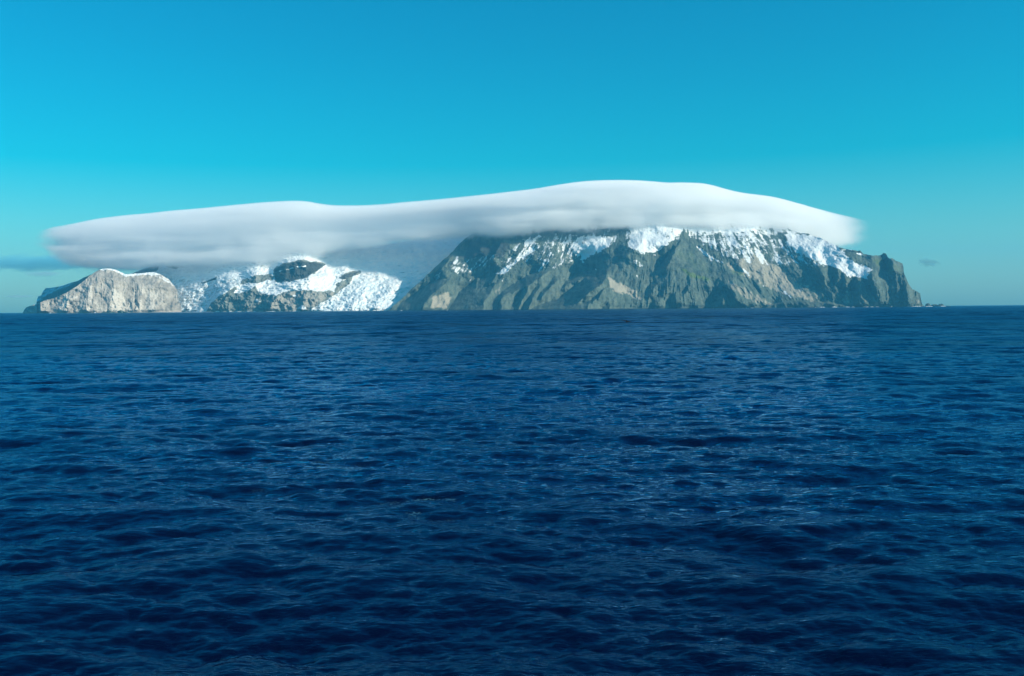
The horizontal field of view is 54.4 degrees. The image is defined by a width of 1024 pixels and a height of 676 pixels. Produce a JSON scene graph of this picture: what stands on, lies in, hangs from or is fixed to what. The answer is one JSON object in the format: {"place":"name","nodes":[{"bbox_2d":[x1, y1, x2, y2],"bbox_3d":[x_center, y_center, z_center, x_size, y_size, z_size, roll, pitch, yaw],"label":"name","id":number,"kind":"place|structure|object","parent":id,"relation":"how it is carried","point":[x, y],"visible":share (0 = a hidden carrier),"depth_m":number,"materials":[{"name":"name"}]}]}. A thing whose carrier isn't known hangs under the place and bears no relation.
{"place":"outdoors","nodes":[
{"label":"outdoors","id":0,"kind":"place"},
{"bbox_2d":[36,274,91,303],"bbox_3d":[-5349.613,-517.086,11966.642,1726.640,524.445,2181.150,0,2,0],"label":"headland","id":1,"kind":"structure","parent":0,"point":[50,293],"depth_m":11913.18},
{"bbox_2d":[22,268,181,313],"bbox_3d":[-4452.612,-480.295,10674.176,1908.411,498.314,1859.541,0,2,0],"label":"headland","id":2,"kind":"structure","parent":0,"point":[102,290],"depth_m":10109.28,"materials":[{"name":"grey stone"}]},
{"bbox_2d":[131,231,475,311],"bbox_3d":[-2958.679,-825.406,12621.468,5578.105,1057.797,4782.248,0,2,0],"label":"glacier","id":3,"kind":"object","parent":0,"point":[388,276],"visible":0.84,"depth_m":10870.00,"materials":[{"name":"white snow"}]},
{"bbox_2d":[0,305,1023,675],"bbox_3d":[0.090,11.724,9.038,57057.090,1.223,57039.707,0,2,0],"label":"sea","id":4,"kind":"structure","parent":0,"point":[822,491],"depth_m":64.61,"materials":[{"name":"liquid"}]},
{"bbox_2d":[94,306,932,312],"bbox_3d":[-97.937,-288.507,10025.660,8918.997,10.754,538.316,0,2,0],"label":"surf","id":5,"kind":"structure","parent":4,"relation":"on","point":[401,310],"depth_m":9985.91,"materials":[{"name":"liquid"}]},
{"bbox_2d":[0,0,1023,312],"label":"sky","id":6,"kind":"structure","parent":0,"point":[136,135],"materials":[{"name":"blue"}]},
{"bbox_2d":[381,216,924,310],"bbox_3d":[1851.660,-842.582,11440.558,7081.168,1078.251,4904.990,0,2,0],"label":"mountain","id":7,"kind":"structure","parent":0,"point":[627,262],"depth_m":10302.65,"materials":[{"name":"grey stone"}]}
]}

